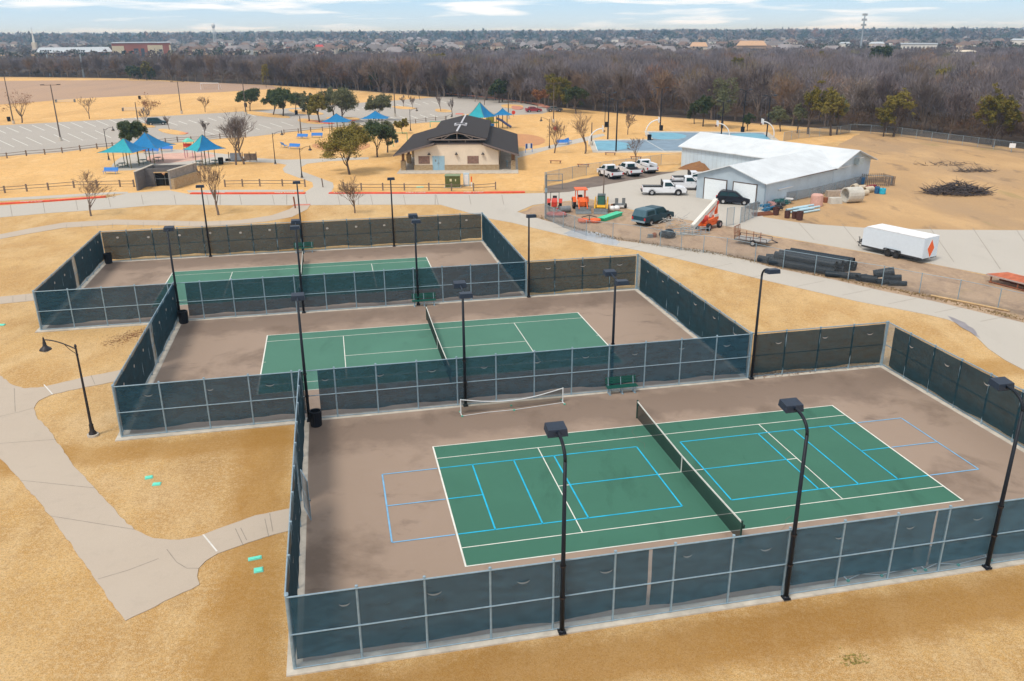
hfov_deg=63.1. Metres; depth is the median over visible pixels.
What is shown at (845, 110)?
evergreen tree
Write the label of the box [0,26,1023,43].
horizon trees
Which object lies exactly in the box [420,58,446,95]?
woodland tree
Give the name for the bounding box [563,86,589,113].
evergreen tree
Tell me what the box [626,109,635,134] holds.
bare tree
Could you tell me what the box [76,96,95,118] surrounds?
bare tree
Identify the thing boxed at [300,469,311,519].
fence gate
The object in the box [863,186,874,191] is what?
concrete pipe
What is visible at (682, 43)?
suburban house
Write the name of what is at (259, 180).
rail fence
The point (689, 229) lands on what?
grey steel rack
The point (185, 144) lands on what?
play tower
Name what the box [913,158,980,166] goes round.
brush pile
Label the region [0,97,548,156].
car park
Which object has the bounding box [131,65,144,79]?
cedar
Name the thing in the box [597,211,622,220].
green trough
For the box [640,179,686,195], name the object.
pickup truck
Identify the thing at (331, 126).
rail fence
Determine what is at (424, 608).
court fence
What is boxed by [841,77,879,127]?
woodland tree
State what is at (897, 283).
drain pipe
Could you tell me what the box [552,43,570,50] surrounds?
suburban house
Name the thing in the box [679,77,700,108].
woodland tree
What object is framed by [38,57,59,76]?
woodland tree
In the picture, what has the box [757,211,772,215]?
timber stack
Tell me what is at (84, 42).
suburban house
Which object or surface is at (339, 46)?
suburban house
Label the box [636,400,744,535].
tennis net
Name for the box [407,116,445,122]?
rail fence
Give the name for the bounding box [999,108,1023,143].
woodland tree
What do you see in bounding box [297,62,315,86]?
woodland tree
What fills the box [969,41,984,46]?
suburban house
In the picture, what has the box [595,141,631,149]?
basketball key
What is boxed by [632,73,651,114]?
woodland tree
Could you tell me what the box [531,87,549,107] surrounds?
bare tree
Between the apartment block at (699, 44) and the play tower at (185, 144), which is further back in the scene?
the apartment block at (699, 44)
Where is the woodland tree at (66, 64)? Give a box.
[61,59,72,77]
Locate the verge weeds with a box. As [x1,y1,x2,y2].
[536,215,1023,321]
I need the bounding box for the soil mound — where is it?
[678,161,709,171]
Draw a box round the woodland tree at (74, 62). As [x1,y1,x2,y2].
[69,56,88,76]
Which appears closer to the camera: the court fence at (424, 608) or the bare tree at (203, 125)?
the court fence at (424, 608)
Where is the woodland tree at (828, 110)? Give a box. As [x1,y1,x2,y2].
[821,87,843,125]
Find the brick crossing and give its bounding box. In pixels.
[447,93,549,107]
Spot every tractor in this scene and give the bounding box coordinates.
[547,192,561,207]
[571,187,591,213]
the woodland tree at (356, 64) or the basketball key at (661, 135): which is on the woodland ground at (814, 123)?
the woodland tree at (356, 64)
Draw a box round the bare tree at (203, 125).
[199,119,209,135]
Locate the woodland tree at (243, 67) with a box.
[238,60,250,83]
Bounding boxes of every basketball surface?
[595,140,686,150]
[648,132,770,139]
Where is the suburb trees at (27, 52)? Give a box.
[0,35,1023,57]
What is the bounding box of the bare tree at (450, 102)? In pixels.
[447,98,453,115]
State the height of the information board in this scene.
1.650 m
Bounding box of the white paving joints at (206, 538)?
[44,384,216,550]
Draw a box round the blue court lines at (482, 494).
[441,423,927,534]
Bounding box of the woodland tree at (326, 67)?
[316,58,334,86]
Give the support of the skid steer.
on the yard soil
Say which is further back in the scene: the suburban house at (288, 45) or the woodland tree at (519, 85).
the suburban house at (288, 45)
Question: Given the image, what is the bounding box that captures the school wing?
[36,47,112,56]
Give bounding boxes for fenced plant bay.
[228,152,256,161]
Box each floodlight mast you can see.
[40,50,51,75]
[73,50,84,76]
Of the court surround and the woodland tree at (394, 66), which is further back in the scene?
the woodland tree at (394, 66)
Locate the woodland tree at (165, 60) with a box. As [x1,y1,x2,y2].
[158,53,171,80]
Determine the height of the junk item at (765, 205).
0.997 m
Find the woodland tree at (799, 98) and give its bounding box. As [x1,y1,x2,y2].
[784,85,810,125]
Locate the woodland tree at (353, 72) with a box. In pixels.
[346,64,360,90]
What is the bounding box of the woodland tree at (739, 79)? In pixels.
[708,61,761,120]
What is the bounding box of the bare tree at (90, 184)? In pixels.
[71,170,116,215]
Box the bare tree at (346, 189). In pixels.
[332,175,364,212]
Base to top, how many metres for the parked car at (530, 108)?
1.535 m
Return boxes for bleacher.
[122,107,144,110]
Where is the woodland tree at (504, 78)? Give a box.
[497,72,514,101]
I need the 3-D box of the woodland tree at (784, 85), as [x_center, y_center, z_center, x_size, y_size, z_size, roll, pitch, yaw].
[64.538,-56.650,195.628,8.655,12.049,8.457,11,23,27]
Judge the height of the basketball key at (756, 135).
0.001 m
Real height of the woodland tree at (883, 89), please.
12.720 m
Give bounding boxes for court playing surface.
[167,257,429,304]
[261,313,606,390]
[433,406,960,565]
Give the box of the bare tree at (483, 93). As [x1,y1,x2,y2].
[477,88,488,104]
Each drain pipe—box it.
[757,255,768,262]
[768,257,836,273]
[774,251,837,267]
[779,250,843,267]
[785,249,849,265]
[790,248,854,264]
[825,271,847,278]
[836,265,845,271]
[849,272,860,278]
[850,263,856,270]
[855,274,867,280]
[861,274,877,282]
[873,267,894,277]
[877,278,890,283]
[883,274,901,278]
[888,281,906,285]
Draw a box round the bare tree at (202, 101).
[197,96,208,111]
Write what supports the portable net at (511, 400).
on the court surround
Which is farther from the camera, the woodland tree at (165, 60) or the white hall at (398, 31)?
the white hall at (398, 31)
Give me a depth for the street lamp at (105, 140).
146.29 m
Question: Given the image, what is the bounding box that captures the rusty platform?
[986,272,1023,290]
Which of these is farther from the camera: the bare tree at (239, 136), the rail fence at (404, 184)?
the bare tree at (239, 136)
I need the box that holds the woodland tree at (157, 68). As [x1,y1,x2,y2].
[152,63,160,75]
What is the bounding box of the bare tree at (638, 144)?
[626,136,644,161]
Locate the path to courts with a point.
(537, 150)
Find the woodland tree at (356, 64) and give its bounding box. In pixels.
[343,61,365,89]
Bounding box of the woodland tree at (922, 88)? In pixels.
[906,68,948,133]
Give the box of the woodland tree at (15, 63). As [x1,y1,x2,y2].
[9,60,20,76]
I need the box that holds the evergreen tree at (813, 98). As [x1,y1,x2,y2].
[803,80,827,133]
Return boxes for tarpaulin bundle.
[663,229,675,237]
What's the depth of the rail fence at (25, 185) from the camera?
119.68 m
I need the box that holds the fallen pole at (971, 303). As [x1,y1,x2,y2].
[931,294,1009,311]
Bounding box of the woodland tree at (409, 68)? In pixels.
[398,58,419,93]
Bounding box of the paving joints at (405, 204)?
[3,194,1023,578]
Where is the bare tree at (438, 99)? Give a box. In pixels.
[436,94,441,110]
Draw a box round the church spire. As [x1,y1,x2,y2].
[31,28,37,49]
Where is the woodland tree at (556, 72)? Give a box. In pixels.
[540,57,571,106]
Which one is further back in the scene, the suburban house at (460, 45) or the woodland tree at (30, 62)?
the suburban house at (460, 45)
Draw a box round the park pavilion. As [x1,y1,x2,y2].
[393,114,519,173]
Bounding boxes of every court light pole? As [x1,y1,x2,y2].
[163,226,179,309]
[196,185,211,256]
[290,219,305,312]
[291,292,309,421]
[293,181,304,251]
[387,177,395,246]
[408,213,420,304]
[453,280,472,406]
[526,214,536,297]
[544,421,567,634]
[602,269,628,344]
[748,268,780,379]
[778,397,808,600]
[982,376,1023,569]
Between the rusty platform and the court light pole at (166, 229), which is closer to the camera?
the court light pole at (166, 229)
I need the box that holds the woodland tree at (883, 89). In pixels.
[872,71,899,130]
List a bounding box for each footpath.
[0,205,309,238]
[0,293,33,303]
[0,370,288,620]
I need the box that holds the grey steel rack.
[672,226,709,236]
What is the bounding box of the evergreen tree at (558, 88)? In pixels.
[544,73,571,111]
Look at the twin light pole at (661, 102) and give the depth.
185.47 m
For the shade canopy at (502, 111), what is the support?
on the park grass at (32, 170)
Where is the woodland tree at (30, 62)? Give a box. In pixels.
[22,55,37,76]
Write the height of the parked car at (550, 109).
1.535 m
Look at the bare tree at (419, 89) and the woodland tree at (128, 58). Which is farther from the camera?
the woodland tree at (128, 58)
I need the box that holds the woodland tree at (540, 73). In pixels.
[530,62,557,104]
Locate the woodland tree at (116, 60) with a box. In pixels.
[107,54,122,77]
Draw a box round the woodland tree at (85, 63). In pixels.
[77,57,90,75]
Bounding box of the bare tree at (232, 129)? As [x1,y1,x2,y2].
[223,112,254,164]
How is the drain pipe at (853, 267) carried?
on the yard soil
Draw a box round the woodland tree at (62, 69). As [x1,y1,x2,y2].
[58,62,63,75]
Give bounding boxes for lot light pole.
[4,76,14,123]
[40,84,62,140]
[170,81,183,113]
[235,78,248,114]
[393,72,399,116]
[507,93,509,118]
[546,82,560,121]
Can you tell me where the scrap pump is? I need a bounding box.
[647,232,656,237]
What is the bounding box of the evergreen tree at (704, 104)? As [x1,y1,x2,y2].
[694,94,714,126]
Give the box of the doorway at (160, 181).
[155,173,169,185]
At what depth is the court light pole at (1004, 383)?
32.78 m
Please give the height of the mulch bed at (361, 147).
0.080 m
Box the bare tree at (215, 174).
[195,159,224,214]
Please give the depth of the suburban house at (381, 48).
849.21 m
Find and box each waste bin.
[103,253,112,263]
[177,309,188,323]
[218,157,223,164]
[309,408,321,427]
[773,206,779,215]
[784,210,790,218]
[792,211,796,218]
[796,211,803,220]
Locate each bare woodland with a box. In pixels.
[0,45,1023,77]
[256,48,1023,141]
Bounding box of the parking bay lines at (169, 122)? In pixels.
[1,101,453,146]
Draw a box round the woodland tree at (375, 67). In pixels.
[365,57,387,91]
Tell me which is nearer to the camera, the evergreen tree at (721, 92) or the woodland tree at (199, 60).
the evergreen tree at (721, 92)
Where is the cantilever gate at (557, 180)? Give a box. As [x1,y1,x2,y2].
[547,174,562,188]
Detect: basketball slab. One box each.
[588,139,681,152]
[644,131,778,140]
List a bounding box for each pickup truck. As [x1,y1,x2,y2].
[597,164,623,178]
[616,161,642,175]
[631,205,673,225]
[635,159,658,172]
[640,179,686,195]
[670,170,698,179]
[671,175,696,188]
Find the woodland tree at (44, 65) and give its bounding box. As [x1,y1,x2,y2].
[33,55,48,76]
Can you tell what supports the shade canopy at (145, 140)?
on the play plaza
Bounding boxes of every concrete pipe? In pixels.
[840,186,864,202]
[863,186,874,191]
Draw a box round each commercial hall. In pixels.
[839,42,849,46]
[869,42,884,47]
[900,43,937,49]
[951,50,975,53]
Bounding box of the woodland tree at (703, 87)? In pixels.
[696,70,722,119]
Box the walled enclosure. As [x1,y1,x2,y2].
[133,162,201,190]
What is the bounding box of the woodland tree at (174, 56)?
[167,51,184,80]
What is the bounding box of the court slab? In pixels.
[35,241,1023,676]
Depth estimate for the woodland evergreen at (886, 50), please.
439.49 m
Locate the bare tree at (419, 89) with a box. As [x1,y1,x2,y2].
[412,86,421,99]
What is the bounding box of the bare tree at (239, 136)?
[216,108,256,164]
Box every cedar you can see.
[125,66,135,76]
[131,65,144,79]
[140,61,153,79]
[146,68,155,79]
[488,78,507,102]
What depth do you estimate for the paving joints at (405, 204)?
67.86 m
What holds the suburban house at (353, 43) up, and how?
on the ground at (499, 40)
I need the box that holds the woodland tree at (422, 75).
[417,64,429,95]
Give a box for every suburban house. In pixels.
[9,41,20,46]
[77,41,89,45]
[178,46,192,50]
[192,45,205,52]
[205,44,215,51]
[222,46,236,53]
[224,40,235,45]
[234,45,254,54]
[253,46,269,55]
[255,42,267,47]
[283,43,300,50]
[300,41,313,45]
[303,48,315,53]
[314,47,332,54]
[324,45,338,53]
[336,44,347,50]
[349,41,357,46]
[363,44,377,51]
[371,44,386,52]
[381,43,392,48]
[385,47,406,53]
[417,43,427,51]
[429,42,443,47]
[445,44,460,49]
[453,42,464,48]
[490,43,504,50]
[504,37,514,42]
[525,41,539,45]
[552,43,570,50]
[599,44,615,48]
[611,37,619,41]
[615,43,626,49]
[636,41,646,45]
[640,45,656,49]
[677,39,690,44]
[678,41,687,45]
[766,41,777,46]
[776,44,791,48]
[785,39,797,44]
[785,45,804,49]
[822,46,838,49]
[885,40,900,44]
[899,38,908,42]
[941,39,954,43]
[956,41,972,48]
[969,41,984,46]
[990,38,1005,42]
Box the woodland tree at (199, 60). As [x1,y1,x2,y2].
[192,53,205,81]
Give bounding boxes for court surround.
[47,242,1023,661]
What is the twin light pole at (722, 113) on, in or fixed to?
on the basketball surface at (689, 135)
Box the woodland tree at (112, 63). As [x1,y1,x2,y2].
[108,58,121,77]
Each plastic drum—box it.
[874,186,879,193]
[879,188,885,194]
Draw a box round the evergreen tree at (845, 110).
[835,94,849,134]
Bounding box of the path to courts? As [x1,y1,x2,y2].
[517,134,604,157]
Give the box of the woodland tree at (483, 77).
[468,66,497,99]
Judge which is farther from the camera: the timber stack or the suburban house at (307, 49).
the suburban house at (307, 49)
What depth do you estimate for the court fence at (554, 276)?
70.26 m
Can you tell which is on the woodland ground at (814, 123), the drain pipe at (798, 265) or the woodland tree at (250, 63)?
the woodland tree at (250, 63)
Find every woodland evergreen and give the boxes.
[261,64,268,82]
[368,65,377,90]
[731,57,743,93]
[870,45,893,59]
[931,66,951,108]
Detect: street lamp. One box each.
[39,337,98,437]
[103,126,114,159]
[272,130,283,164]
[299,146,311,177]
[540,117,549,148]
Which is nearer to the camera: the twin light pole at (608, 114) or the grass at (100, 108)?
the twin light pole at (608, 114)
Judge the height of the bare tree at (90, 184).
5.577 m
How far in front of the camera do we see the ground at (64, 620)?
33.52 m
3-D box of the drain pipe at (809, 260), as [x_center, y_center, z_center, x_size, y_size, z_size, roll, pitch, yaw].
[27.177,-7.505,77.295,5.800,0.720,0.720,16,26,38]
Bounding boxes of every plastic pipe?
[786,205,807,209]
[792,207,813,211]
[804,209,819,212]
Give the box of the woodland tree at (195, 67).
[185,57,198,80]
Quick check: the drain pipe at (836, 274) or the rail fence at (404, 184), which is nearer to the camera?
the drain pipe at (836, 274)
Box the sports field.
[0,80,276,103]
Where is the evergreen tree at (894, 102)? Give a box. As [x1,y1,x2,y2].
[883,88,917,136]
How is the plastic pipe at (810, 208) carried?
on the ground at (64, 620)
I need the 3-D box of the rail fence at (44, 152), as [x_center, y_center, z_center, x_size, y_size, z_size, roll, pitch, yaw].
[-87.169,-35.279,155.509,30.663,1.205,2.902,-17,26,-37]
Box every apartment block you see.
[690,42,707,49]
[736,41,766,52]
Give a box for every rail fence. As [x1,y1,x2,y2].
[0,180,134,192]
[1,142,112,157]
[159,133,245,141]
[224,179,305,186]
[283,124,356,133]
[343,182,495,190]
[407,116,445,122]
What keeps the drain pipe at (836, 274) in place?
on the yard soil
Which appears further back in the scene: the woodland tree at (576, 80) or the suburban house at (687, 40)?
the suburban house at (687, 40)
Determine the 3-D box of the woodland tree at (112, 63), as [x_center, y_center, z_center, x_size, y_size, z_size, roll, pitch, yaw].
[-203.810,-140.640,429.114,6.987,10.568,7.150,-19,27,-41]
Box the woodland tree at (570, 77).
[563,68,585,106]
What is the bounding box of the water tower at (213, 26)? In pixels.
[211,23,216,42]
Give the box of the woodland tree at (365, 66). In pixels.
[357,61,373,90]
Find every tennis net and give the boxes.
[301,250,303,274]
[426,306,446,358]
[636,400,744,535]
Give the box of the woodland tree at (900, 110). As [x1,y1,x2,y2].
[890,89,918,131]
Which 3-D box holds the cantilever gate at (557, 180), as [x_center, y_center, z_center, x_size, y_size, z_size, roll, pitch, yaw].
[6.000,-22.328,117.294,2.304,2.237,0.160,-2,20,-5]
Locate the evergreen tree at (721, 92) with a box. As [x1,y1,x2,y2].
[707,76,739,127]
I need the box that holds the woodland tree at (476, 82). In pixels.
[470,77,484,99]
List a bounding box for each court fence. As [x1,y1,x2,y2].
[32,260,526,329]
[34,231,104,327]
[100,212,482,260]
[111,332,752,436]
[112,282,178,432]
[284,369,305,666]
[284,498,1023,669]
[482,212,525,295]
[527,254,637,295]
[636,254,750,376]
[748,321,888,376]
[881,321,1023,447]
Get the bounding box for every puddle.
[564,230,619,244]
[948,316,978,336]
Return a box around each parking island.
[142,123,154,127]
[158,129,186,134]
[244,111,289,117]
[289,109,323,114]
[298,118,323,123]
[326,117,359,119]
[392,106,416,108]
[435,109,451,111]
[501,104,522,107]
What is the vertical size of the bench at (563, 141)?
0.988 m
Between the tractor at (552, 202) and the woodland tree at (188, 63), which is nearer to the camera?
the tractor at (552, 202)
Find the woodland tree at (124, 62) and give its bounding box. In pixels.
[121,54,131,77]
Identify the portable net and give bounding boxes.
[459,388,565,416]
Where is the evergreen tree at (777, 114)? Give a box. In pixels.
[767,106,790,131]
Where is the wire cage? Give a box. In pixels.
[651,212,689,228]
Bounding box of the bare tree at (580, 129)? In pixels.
[568,111,592,153]
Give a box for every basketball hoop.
[588,125,604,145]
[645,117,660,135]
[715,120,729,134]
[760,118,774,137]
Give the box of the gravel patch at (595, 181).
[544,171,675,192]
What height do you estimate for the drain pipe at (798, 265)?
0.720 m
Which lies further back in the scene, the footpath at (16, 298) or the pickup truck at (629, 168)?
the pickup truck at (629, 168)
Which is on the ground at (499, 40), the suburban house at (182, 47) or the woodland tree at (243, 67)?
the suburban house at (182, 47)
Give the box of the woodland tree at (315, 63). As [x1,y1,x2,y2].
[308,55,325,87]
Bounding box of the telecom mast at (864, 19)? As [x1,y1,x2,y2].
[860,13,867,47]
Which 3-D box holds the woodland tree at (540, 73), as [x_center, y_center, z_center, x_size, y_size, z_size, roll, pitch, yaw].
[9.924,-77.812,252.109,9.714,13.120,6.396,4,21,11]
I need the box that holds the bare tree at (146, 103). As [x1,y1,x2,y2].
[137,93,160,115]
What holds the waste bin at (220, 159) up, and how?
on the park grass at (32, 170)
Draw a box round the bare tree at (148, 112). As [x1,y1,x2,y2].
[136,109,149,123]
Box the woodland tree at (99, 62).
[92,58,103,77]
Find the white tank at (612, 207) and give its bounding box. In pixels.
[608,204,619,210]
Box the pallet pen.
[862,173,895,185]
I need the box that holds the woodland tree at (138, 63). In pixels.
[135,57,145,78]
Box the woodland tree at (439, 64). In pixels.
[431,58,447,96]
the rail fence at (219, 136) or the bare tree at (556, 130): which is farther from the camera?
the rail fence at (219, 136)
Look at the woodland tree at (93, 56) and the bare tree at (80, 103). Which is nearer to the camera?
the bare tree at (80, 103)
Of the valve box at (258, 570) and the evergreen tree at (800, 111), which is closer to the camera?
the valve box at (258, 570)
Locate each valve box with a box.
[145,475,152,479]
[152,482,160,485]
[248,555,261,561]
[254,567,262,573]
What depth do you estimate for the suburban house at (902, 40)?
1299.43 m
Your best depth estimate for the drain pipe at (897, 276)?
72.68 m
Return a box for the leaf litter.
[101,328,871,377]
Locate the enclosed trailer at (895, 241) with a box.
[857,224,939,259]
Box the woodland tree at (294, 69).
[290,65,302,86]
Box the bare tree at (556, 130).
[546,117,567,152]
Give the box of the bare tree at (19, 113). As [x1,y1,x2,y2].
[0,89,34,122]
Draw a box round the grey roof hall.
[663,46,675,50]
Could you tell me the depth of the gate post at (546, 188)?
98.06 m
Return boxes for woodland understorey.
[0,67,1023,138]
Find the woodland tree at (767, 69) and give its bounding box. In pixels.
[744,61,774,120]
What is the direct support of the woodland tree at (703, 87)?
on the woodland ground at (814, 123)
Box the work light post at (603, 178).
[597,169,604,192]
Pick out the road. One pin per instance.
(1001, 337)
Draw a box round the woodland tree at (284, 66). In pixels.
[272,57,289,85]
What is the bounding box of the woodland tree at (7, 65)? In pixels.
[0,61,12,74]
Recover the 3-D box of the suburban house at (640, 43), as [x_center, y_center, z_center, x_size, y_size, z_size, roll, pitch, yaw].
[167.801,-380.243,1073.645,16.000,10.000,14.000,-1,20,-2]
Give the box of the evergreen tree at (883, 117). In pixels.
[875,107,896,136]
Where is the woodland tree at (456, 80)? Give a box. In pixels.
[450,74,469,97]
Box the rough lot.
[763,132,1023,229]
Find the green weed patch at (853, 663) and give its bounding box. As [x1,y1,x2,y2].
[832,647,869,666]
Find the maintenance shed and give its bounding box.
[678,132,877,207]
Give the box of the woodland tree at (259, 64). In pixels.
[249,56,267,84]
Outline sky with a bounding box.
[0,0,1023,34]
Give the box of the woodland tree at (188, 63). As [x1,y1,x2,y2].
[178,55,194,81]
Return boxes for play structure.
[486,116,511,127]
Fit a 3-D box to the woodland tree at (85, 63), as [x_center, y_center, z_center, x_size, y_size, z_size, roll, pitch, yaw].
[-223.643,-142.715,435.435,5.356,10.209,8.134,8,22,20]
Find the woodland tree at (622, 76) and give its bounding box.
[607,64,637,112]
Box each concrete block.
[824,190,839,196]
[827,197,841,203]
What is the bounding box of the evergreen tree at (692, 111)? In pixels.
[686,101,699,123]
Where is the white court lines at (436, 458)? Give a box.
[166,257,963,566]
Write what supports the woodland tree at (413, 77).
on the woodland ground at (814, 123)
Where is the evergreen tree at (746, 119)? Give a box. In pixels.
[742,113,755,130]
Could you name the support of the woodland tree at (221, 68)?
on the woodland ground at (814, 123)
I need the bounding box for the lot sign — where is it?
[1009,143,1015,151]
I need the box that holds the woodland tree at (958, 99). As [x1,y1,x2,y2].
[944,80,973,138]
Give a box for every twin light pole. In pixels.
[600,85,611,127]
[602,92,616,138]
[610,98,625,150]
[656,87,668,124]
[717,100,730,133]
[739,89,752,126]
[763,94,777,136]
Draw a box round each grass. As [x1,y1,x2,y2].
[0,78,424,124]
[0,109,856,197]
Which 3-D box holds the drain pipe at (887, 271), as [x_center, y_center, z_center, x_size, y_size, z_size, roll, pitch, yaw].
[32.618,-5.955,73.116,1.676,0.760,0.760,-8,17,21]
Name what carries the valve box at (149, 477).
on the ground at (64, 620)
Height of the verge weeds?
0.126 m
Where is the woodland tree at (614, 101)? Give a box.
[603,79,620,110]
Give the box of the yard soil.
[520,199,1023,322]
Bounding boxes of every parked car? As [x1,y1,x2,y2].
[146,117,166,124]
[525,106,541,111]
[546,106,562,111]
[716,189,749,205]
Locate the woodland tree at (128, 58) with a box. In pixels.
[119,51,142,78]
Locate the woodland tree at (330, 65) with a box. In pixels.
[327,63,341,87]
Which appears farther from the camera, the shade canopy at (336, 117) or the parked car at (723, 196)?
the shade canopy at (336, 117)
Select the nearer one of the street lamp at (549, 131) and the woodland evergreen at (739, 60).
the street lamp at (549, 131)
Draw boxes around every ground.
[0,35,1021,54]
[0,50,1023,680]
[0,52,1023,148]
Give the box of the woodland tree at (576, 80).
[565,70,592,108]
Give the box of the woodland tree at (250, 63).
[243,61,257,83]
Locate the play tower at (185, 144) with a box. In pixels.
[182,138,195,157]
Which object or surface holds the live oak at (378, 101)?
on the car park
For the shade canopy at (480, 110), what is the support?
on the park grass at (32, 170)
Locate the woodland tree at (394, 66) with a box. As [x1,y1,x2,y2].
[376,59,401,92]
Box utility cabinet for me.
[463,173,469,185]
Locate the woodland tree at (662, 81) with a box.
[644,67,676,115]
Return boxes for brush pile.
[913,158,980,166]
[916,177,997,196]
[954,164,998,172]
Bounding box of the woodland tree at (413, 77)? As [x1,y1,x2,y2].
[407,68,425,94]
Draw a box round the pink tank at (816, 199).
[810,193,823,206]
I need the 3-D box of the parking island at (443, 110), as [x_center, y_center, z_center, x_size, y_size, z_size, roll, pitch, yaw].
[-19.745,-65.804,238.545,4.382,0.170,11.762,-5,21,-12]
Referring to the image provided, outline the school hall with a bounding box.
[111,42,170,56]
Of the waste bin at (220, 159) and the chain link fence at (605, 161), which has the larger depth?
the waste bin at (220, 159)
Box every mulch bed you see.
[312,143,369,151]
[517,134,544,146]
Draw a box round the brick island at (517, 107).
[511,106,522,109]
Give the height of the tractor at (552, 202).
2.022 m
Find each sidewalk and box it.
[0,192,127,200]
[187,190,303,191]
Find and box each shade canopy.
[97,138,149,167]
[133,132,175,163]
[184,135,224,163]
[322,113,350,132]
[361,111,388,123]
[468,102,495,119]
[494,108,511,128]
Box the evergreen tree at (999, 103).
[972,82,1023,146]
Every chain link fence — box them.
[545,204,1023,307]
[549,153,681,178]
[740,200,758,222]
[783,124,1019,149]
[786,174,891,199]
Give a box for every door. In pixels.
[433,157,443,169]
[703,177,727,199]
[731,181,757,204]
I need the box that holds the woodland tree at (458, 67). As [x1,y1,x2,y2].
[448,60,473,95]
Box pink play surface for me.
[147,153,215,163]
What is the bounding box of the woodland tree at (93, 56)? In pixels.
[84,52,104,77]
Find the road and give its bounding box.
[0,157,1023,369]
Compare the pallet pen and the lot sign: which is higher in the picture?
the lot sign
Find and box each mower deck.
[557,205,570,211]
[578,215,600,222]
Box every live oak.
[116,120,147,140]
[234,87,259,110]
[260,89,285,114]
[268,86,299,115]
[292,91,301,109]
[300,91,315,120]
[307,92,326,121]
[315,121,375,174]
[318,86,341,114]
[330,86,359,122]
[363,119,395,156]
[364,92,391,120]
[379,120,398,152]
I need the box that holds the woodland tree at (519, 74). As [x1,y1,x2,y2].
[511,62,541,102]
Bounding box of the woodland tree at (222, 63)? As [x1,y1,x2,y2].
[210,51,231,82]
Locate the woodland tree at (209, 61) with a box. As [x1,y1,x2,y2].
[202,55,219,81]
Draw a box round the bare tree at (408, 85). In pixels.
[406,82,412,97]
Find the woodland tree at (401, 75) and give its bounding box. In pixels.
[397,64,407,93]
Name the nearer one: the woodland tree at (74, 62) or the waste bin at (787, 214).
the waste bin at (787, 214)
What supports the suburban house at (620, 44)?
on the ground at (499, 40)
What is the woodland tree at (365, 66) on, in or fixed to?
on the woodland ground at (814, 123)
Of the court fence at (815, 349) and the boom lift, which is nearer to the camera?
the court fence at (815, 349)
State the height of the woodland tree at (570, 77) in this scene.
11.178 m
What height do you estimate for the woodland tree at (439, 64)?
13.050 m
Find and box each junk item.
[760,202,773,209]
[760,204,770,211]
[779,198,790,203]
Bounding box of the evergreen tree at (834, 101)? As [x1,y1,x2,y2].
[816,86,849,135]
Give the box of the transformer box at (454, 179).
[444,174,461,187]
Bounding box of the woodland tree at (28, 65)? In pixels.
[23,59,35,73]
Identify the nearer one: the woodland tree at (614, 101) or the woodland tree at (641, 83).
the woodland tree at (641, 83)
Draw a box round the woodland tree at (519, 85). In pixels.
[509,78,526,103]
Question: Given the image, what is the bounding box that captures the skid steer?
[594,193,608,213]
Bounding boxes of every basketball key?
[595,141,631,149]
[651,132,685,138]
[731,133,769,138]
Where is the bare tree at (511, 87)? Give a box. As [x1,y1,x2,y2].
[507,85,512,102]
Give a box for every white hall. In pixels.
[377,31,418,34]
[1010,39,1023,43]
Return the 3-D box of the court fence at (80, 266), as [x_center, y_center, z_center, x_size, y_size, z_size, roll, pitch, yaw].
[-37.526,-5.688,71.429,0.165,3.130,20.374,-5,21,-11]
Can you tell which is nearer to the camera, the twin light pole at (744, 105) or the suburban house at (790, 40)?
the twin light pole at (744, 105)
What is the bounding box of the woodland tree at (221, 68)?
[213,61,228,82]
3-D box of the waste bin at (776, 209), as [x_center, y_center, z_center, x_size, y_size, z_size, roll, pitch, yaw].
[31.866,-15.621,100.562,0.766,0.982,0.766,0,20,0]
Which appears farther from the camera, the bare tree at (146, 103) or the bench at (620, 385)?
the bare tree at (146, 103)
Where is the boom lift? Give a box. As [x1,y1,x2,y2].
[681,198,722,234]
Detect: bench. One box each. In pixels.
[103,167,117,173]
[160,146,172,151]
[288,143,299,148]
[294,242,313,252]
[296,134,307,136]
[311,133,322,137]
[411,292,435,306]
[557,139,568,144]
[605,375,637,395]
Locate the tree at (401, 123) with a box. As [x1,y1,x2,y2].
[393,118,408,133]
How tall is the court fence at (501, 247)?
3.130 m
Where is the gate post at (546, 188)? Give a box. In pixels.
[545,172,546,204]
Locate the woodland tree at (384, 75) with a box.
[380,62,392,92]
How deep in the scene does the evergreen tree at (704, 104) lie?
192.55 m
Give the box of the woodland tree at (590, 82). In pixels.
[579,68,608,109]
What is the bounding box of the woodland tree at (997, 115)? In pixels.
[987,109,1023,142]
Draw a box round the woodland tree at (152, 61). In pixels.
[144,53,157,79]
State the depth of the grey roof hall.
711.89 m
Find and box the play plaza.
[111,149,246,170]
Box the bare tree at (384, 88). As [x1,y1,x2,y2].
[381,83,389,92]
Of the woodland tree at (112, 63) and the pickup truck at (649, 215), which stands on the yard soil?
the pickup truck at (649, 215)
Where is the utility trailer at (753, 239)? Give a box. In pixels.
[734,224,777,246]
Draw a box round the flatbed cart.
[613,198,626,207]
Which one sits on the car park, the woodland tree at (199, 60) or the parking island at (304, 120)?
the parking island at (304, 120)
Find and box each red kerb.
[0,196,105,204]
[190,192,305,193]
[329,191,524,193]
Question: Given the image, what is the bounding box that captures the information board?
[525,143,532,152]
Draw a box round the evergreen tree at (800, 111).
[791,102,807,129]
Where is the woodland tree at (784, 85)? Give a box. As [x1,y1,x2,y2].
[770,72,808,124]

